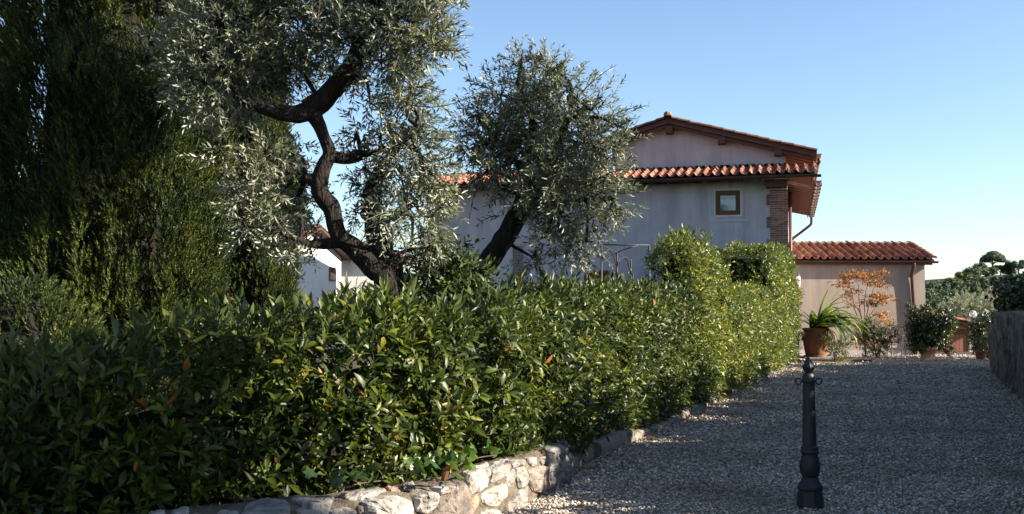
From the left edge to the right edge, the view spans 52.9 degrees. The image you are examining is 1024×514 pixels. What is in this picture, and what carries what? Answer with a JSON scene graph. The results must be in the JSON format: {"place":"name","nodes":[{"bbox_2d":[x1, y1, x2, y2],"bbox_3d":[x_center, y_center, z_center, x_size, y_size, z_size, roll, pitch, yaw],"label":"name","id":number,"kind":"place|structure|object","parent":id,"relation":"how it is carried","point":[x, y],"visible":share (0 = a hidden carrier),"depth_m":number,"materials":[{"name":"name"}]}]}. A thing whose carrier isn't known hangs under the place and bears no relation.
{"place":"outdoors","nodes":[
{"label":"outdoors","id":0,"kind":"place"},
{"bbox_2d":[289,224,409,349],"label":"white building","id":1,"kind":"structure","parent":0,"point":[335,265],"depth_m":37.44,"materials":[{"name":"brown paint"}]},
{"bbox_2d":[329,267,335,280],"bbox_3d":[-6.601,0.630,37.830,0.056,0.520,0.500,-1,-3,17],"label":"window","id":2,"kind":"structure","parent":1,"relation":"in","point":[332,270],"depth_m":37.79,"materials":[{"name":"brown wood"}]},
{"bbox_2d":[0,0,1023,297],"label":"sky","id":3,"kind":"structure","parent":0,"point":[913,110],"materials":[{"name":"blue"}]},
{"bbox_2d":[75,318,976,462],"bbox_3d":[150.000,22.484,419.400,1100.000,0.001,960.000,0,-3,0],"label":"ground","id":4,"kind":"structure","parent":0,"point":[370,358],"depth_m":29.37,"materials":[{"name":"soil"}]},
{"bbox_2d":[12,122,41,230],"bbox_3d":[-8.521,-0.492,16.462,2.769,5.827,2.818,0,-3,0],"label":"cypress tree","id":5,"kind":"object","parent":4,"relation":"on","point":[27,165],"visible":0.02,"depth_m":16.63,"materials":[{"name":"green plant"}]},
{"bbox_2d":[0,267,134,434],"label":"juniper bush","id":6,"kind":"object","parent":4,"relation":"on","point":[39,308],"visible":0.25,"depth_m":7.40,"materials":[{"name":"green plant"}]},
{"bbox_2d":[0,0,241,414],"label":"cypress tree","id":7,"kind":"object","parent":4,"relation":"on","point":[111,231],"visible":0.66,"depth_m":11.99,"materials":[{"name":"green plant"}]},
{"bbox_2d":[180,5,238,398],"bbox_3d":[-4.830,-1.897,16.613,1.624,8.650,1.704,0,-3,0],"label":"cypress tree","id":8,"kind":"object","parent":4,"relation":"on","point":[195,142],"depth_m":16.29,"materials":[{"name":"green plant"}]},
{"bbox_2d":[0,270,496,513],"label":"laurel hedge","id":9,"kind":"object","parent":4,"relation":"on","point":[189,445],"visible":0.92,"depth_m":6.70,"materials":[{"name":"green plant"}]},
{"bbox_2d":[218,5,313,391],"bbox_3d":[-3.940,-0.951,15.545,1.706,6.652,1.704,-1,-3,19],"label":"cypress tree","id":10,"kind":"object","parent":4,"relation":"on","point":[277,280],"visible":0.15,"depth_m":15.07,"materials":[{"name":"green plant"}]},
{"bbox_2d":[132,0,480,438],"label":"olive tree","id":11,"kind":"object","parent":4,"relation":"on","point":[223,59],"visible":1,"depth_m":8.97,"materials":[{"name":"green plant"}]},
{"bbox_2d":[138,439,573,513],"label":"stone wall","id":12,"kind":"structure","parent":4,"relation":"on","point":[499,485],"depth_m":7.05,"materials":[{"name":"stone"}]},
{"bbox_2d":[303,436,502,488],"bbox_3d":[-0.598,1.403,7.133,0.833,0.178,1.976,-1,-3,25],"label":"ivy plant","id":13,"kind":"object","parent":12,"relation":"on","point":[336,480],"visible":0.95,"depth_m":6.88,"materials":[{"name":"green plant"}]},
{"bbox_2d":[441,464,450,480],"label":"dead leaf","id":14,"kind":"object","parent":12,"relation":"on","point":[445,472],"visible":1,"depth_m":6.82,"materials":[{"name":"brown plant"}]},
{"bbox_2d":[397,228,512,427],"bbox_3d":[-0.569,0.843,9.235,1.175,2.207,0.886,0,-3,0],"label":"evergreen shrub","id":15,"kind":"object","parent":4,"relation":"on","point":[451,271],"visible":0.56,"depth_m":9.17,"materials":[{"name":"green plant"}]},
{"bbox_2d":[434,34,652,402],"bbox_3d":[0.296,-0.049,10.227,2.176,4.320,1.480,0,-3,0],"label":"olive tree","id":16,"kind":"object","parent":4,"relation":"on","point":[539,164],"visible":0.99,"depth_m":10.07,"materials":[{"name":"green plant"}]},
{"bbox_2d":[397,265,711,476],"bbox_3d":[0.906,1.083,11.968,1.590,2.185,8.579,-1,-3,20],"label":"laurel hedge","id":17,"kind":"object","parent":4,"relation":"on","point":[582,374],"visible":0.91,"depth_m":9.79,"materials":[{"name":"green plant"}]},
{"bbox_2d":[406,111,821,350],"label":"house","id":18,"kind":"structure","parent":4,"relation":"on","point":[726,186],"depth_m":31.41,"materials":[{"name":"white paint"}]},
{"bbox_2d":[584,271,608,321],"bbox_3d":[2.599,1.748,31.524,0.754,2.657,0.120,-1,-3,15],"label":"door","id":19,"kind":"structure","parent":18,"relation":"in","point":[605,273],"depth_m":31.58,"materials":[{"name":"brown wood"}]},
{"bbox_2d":[583,194,618,224],"bbox_3d":[2.740,-1.485,31.630,1.090,0.996,0.165,-1,-3,15],"label":"window","id":20,"kind":"structure","parent":18,"relation":"in","point":[610,196],"depth_m":31.57,"materials":[{"name":"brown wood"}]},
{"bbox_2d":[709,187,746,221],"bbox_3d":[6.426,-1.570,30.631,1.090,1.026,0.165,-1,-3,15],"label":"window","id":21,"kind":"structure","parent":18,"relation":"in","point":[729,207],"depth_m":30.65,"materials":[{"name":"brown wood"}]},
{"bbox_2d":[601,244,649,280],"bbox_3d":[2.923,1.310,27.817,1.290,3.162,2.954,0,-3,0],"label":"pergola","id":22,"kind":"object","parent":4,"relation":"on","point":[624,257],"visible":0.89,"depth_m":26.64,"materials":[{"name":"black metal"}]},
{"bbox_2d":[569,358,801,471],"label":"kerb","id":23,"kind":"structure","parent":4,"relation":"on","point":[604,446],"depth_m":11.32,"materials":[{"name":"rough grey-beige natural stone"}]},
{"bbox_2d":[640,223,735,405],"bbox_3d":[2.875,0.946,16.747,1.290,2.930,3.176,-1,-3,18],"label":"laurel hedge","id":24,"kind":"object","parent":4,"relation":"on","point":[688,247],"visible":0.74,"depth_m":15.90,"materials":[{"name":"green plant"}]},
{"bbox_2d":[659,277,778,395],"bbox_3d":[4.301,1.522,20.784,1.665,2.351,7.439,-1,-3,20],"label":"laurel hedge","id":25,"kind":"object","parent":4,"relation":"on","point":[750,330],"visible":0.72,"depth_m":19.59,"materials":[{"name":"green plant"}]},
{"bbox_2d":[715,238,805,371],"bbox_3d":[6.373,1.224,26.725,2.040,3.401,6.092,-1,-3,21],"label":"laurel hedge","id":26,"kind":"object","parent":4,"relation":"on","point":[771,268],"visible":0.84,"depth_m":24.64,"materials":[{"name":"green plant"}]},
{"bbox_2d":[502,354,1023,513],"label":"gravel drive","id":27,"kind":"structure","parent":4,"relation":"on","point":[660,469],"depth_m":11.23,"materials":[{"name":"grey gravel"}]},
{"bbox_2d":[574,359,823,479],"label":"fallen leaves","id":28,"kind":"object","parent":27,"relation":"on","point":[688,418],"visible":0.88,"depth_m":13.63,"materials":[{"name":"brown plant"}]},
{"bbox_2d":[795,357,824,508],"bbox_3d":[2.263,1.328,7.830,0.199,1.130,0.199,1,-3,-22],"label":"bollard","id":29,"kind":"object","parent":27,"relation":"on","point":[810,490],"visible":1,"depth_m":7.78,"materials":[{"name":"grey metal"}]},
{"bbox_2d":[798,356,859,362],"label":"stone platform","id":30,"kind":"structure","parent":27,"relation":"on","point":[821,359],"depth_m":28.68,"materials":[{"name":"stone"}]},
{"bbox_2d":[802,328,830,356],"bbox_3d":[8.657,2.425,29.316,0.791,0.816,0.793,0,-3,0],"label":"terracotta pot","id":31,"kind":"object","parent":30,"relation":"on","point":[813,344],"visible":0.77,"depth_m":29.02,"materials":[{"name":"ceramic"}]},
{"bbox_2d":[798,288,869,344],"bbox_3d":[9.094,1.708,29.096,2.092,1.744,2.196,2,-3,-31],"label":"strap leaf plant","id":32,"kind":"object","parent":31,"relation":"in","point":[820,320],"visible":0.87,"depth_m":29.07,"materials":[{"name":"green plant"}]},
{"bbox_2d":[820,332,852,363],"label":"ivy bush","id":33,"kind":"object","parent":27,"relation":"on","point":[835,352],"visible":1,"depth_m":28.07,"materials":[{"name":"green plant"}]},
{"bbox_2d":[827,267,898,356],"bbox_3d":[10.956,1.700,31.887,2.229,2.795,1.789,0,-3,0],"label":"maple tree","id":34,"kind":"object","parent":27,"relation":"on","point":[873,302],"visible":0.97,"depth_m":31.90,"materials":[{"name":"orange plant"}]},
{"bbox_2d":[848,314,901,357],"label":"flowering bush","id":35,"kind":"object","parent":27,"relation":"on","point":[880,341],"visible":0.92,"depth_m":31.30,"materials":[{"name":"green plant"}]},
{"bbox_2d":[887,326,905,356],"bbox_3d":[12.007,2.639,32.141,0.504,0.945,0.604,-2,-3,35],"label":"garden chair","id":36,"kind":"object","parent":27,"relation":"on","point":[901,342],"visible":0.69,"depth_m":32.16,"materials":[{"name":"black metal"}]},
{"bbox_2d":[919,347,937,358],"bbox_3d":[12.479,2.876,30.895,0.562,0.340,0.562,0,-3,0],"label":"flower pot","id":37,"kind":"object","parent":27,"relation":"on","point":[929,354],"visible":0.72,"depth_m":30.70,"materials":[{"name":"ceramic"}]},
{"bbox_2d":[903,300,961,356],"bbox_3d":[12.609,2.149,30.871,1.646,1.732,1.161,-1,-3,26],"label":"camellia bush","id":38,"kind":"object","parent":37,"relation":"in","point":[930,333],"visible":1,"depth_m":30.80,"materials":[{"name":"green plant"}]},
{"bbox_2d":[969,310,976,354],"bbox_3d":[14.761,2.428,32.920,0.240,1.439,0.240,0,-3,0],"label":"globe lamp","id":39,"kind":"object","parent":27,"relation":"on","point":[973,313],"visible":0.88,"depth_m":32.87,"materials":[{"name":"white glass"}]},
{"bbox_2d":[963,309,994,358],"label":"wall shrub","id":40,"kind":"object","parent":27,"relation":"on","point":[977,325],"visible":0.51,"depth_m":31.31,"materials":[{"name":"green plant"}]},
{"bbox_2d":[974,350,986,359],"bbox_3d":[13.842,2.891,30.393,0.367,0.260,0.367,0,-3,0],"label":"flower pot","id":41,"kind":"object","parent":27,"relation":"on","point":[980,354],"visible":0.96,"depth_m":30.27,"materials":[{"name":"ceramic"}]},
{"bbox_2d":[971,336,987,350],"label":"pot plant","id":42,"kind":"object","parent":41,"relation":"in","point":[980,342],"visible":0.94,"depth_m":30.39,"materials":[{"name":"green plant"}]},
{"bbox_2d":[796,272,800,355],"bbox_3d":[8.591,1.745,30.851,0.147,2.596,0.147,-3,-4,45],"label":"garden lantern","id":43,"kind":"object","parent":4,"relation":"on","point":[798,278],"visible":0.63,"depth_m":30.85,"materials":[{"name":"white metal"}]},
{"bbox_2d":[792,240,938,354],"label":"annexe","id":44,"kind":"structure","parent":4,"relation":"on","point":[821,265],"depth_m":33.49,"materials":[{"name":"beige paint"}]},
{"bbox_2d":[933,287,987,319],"bbox_3d":[17.345,2.373,39.873,3.258,2.492,2.047,1,-3,-11],"label":"olive tree","id":45,"kind":"object","parent":4,"relation":"on","point":[962,309],"visible":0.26,"depth_m":39.73,"materials":[{"name":"green plant"}]},
{"bbox_2d":[972,282,1003,340],"bbox_3d":[18.043,2.177,37.765,2.179,2.679,3.490,-1,-3,25],"label":"olive tree","id":46,"kind":"object","parent":4,"relation":"on","point":[988,305],"visible":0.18,"depth_m":37.33,"materials":[{"name":"green plant"}]},
{"bbox_2d":[984,271,1023,324],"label":"evergreen tree","id":47,"kind":"object","parent":4,"relation":"on","point":[1009,298],"visible":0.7,"depth_m":24.75,"materials":[{"name":"green plant"}]},
{"bbox_2d":[987,310,1023,404],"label":"retaining wall","id":48,"kind":"structure","parent":4,"relation":"on","point":[1005,339],"depth_m":19.28,"materials":[{"name":"grey stone"}]},
{"bbox_2d":[932,311,983,351],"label":"shed","id":49,"kind":"structure","parent":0,"point":[959,337],"depth_m":35.81,"materials":[{"name":"orange paint"}]},
{"bbox_2d":[926,274,1017,307],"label":"hill","id":50,"kind":"structure","parent":0,"point":[975,279],"depth_m":292.87,"materials":[{"name":"green plant"}]},
{"bbox_2d":[925,298,930,308],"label":"hill tree","id":51,"kind":"object","parent":50,"relation":"on","point":[927,301],"visible":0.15,"depth_m":224.80,"materials":[{"name":"green plant"}]},
{"bbox_2d":[925,288,938,301],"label":"hill tree","id":52,"kind":"object","parent":50,"relation":"on","point":[930,294],"visible":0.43,"depth_m":233.90,"materials":[{"name":"green plant"}]},
{"bbox_2d":[925,280,938,292],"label":"hill tree","id":53,"kind":"object","parent":50,"relation":"on","point":[933,286],"visible":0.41,"depth_m":260.93,"materials":[{"name":"green plant"}]},
{"bbox_2d":[927,298,948,310],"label":"hill tree","id":54,"kind":"object","parent":50,"relation":"on","point":[933,303],"visible":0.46,"depth_m":220.50,"materials":[{"name":"green plant"}]},
{"bbox_2d":[934,292,943,298],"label":"hill tree","id":55,"kind":"object","parent":50,"relation":"on","point":[940,295],"visible":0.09,"depth_m":239.52,"materials":[{"name":"green plant"}]},
{"bbox_2d":[933,280,950,290],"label":"hill tree","id":56,"kind":"object","parent":50,"relation":"on","point":[944,285],"visible":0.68,"depth_m":266.71,"materials":[{"name":"green plant"}]},
{"bbox_2d":[935,289,958,296],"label":"hill tree","id":57,"kind":"object","parent":50,"relation":"on","point":[945,293],"visible":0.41,"depth_m":243.10,"materials":[{"name":"green plant"}]},
{"bbox_2d":[943,277,963,292],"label":"hill tree","id":58,"kind":"object","parent":50,"relation":"on","point":[952,281],"visible":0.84,"depth_m":270.50,"materials":[{"name":"green plant"}]},
{"bbox_2d":[943,296,968,306],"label":"hill tree","id":59,"kind":"object","parent":50,"relation":"on","point":[946,298],"visible":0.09,"depth_m":224.81,"materials":[{"name":"green plant"}]},
{"bbox_2d":[953,284,966,295],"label":"hill tree","id":60,"kind":"object","parent":50,"relation":"on","point":[959,289],"visible":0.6,"depth_m":249.22,"materials":[{"name":"green plant"}]},
{"bbox_2d":[953,271,973,284],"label":"hill tree","id":61,"kind":"object","parent":50,"relation":"on","point":[966,277],"visible":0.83,"depth_m":276.88,"materials":[{"name":"green plant"}]},
{"bbox_2d":[963,282,981,294],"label":"hill tree","id":62,"kind":"object","parent":50,"relation":"on","point":[975,287],"visible":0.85,"depth_m":253.56,"materials":[{"name":"green plant"}]},
{"bbox_2d":[962,266,982,281],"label":"hill tree","id":63,"kind":"object","parent":50,"relation":"on","point":[976,271],"visible":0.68,"depth_m":280.91,"materials":[{"name":"green plant"}]},
{"bbox_2d":[971,262,988,278],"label":"hill tree","id":64,"kind":"object","parent":50,"relation":"on","point":[983,266],"visible":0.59,"depth_m":288.76,"materials":[{"name":"green plant"}]},
{"bbox_2d":[974,277,990,290],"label":"hill tree","id":65,"kind":"object","parent":50,"relation":"on","point":[984,281],"visible":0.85,"depth_m":260.67,"materials":[{"name":"green plant"}]},
{"bbox_2d":[981,266,998,276],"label":"hill tree","id":66,"kind":"object","parent":50,"relation":"on","point":[992,270],"visible":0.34,"depth_m":294.43,"materials":[{"name":"green plant"}]},
{"bbox_2d":[979,250,1006,265],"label":"umbrella pine","id":67,"kind":"object","parent":50,"relation":"on","point":[993,257],"visible":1,"depth_m":299.31,"materials":[{"name":"green plant"}]},
{"bbox_2d":[993,265,1004,274],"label":"hill tree","id":68,"kind":"object","parent":50,"relation":"on","point":[1000,267],"visible":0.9,"depth_m":299.19,"materials":[{"name":"green plant"}]},
{"bbox_2d":[1003,259,1011,269],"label":"cypress tree","id":69,"kind":"object","parent":50,"relation":"on","point":[1007,264],"visible":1,"depth_m":297.79,"materials":[{"name":"green plant"}]},
{"bbox_2d":[1001,268,1017,273],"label":"hill tree","id":70,"kind":"object","parent":50,"relation":"on","point":[1010,271],"visible":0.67,"depth_m":299.09,"materials":[{"name":"green plant"}]},
{"bbox_2d":[1005,273,1023,282],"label":"hill tree","id":71,"kind":"object","parent":50,"relation":"on","point":[1014,274],"visible":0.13,"depth_m":266.61,"materials":[{"name":"green plant"}]},
{"bbox_2d":[1010,260,1023,272],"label":"hill tree","id":72,"kind":"object","parent":50,"relation":"on","point":[1015,265],"visible":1,"depth_m":295.62,"materials":[{"name":"green plant"}]}
]}

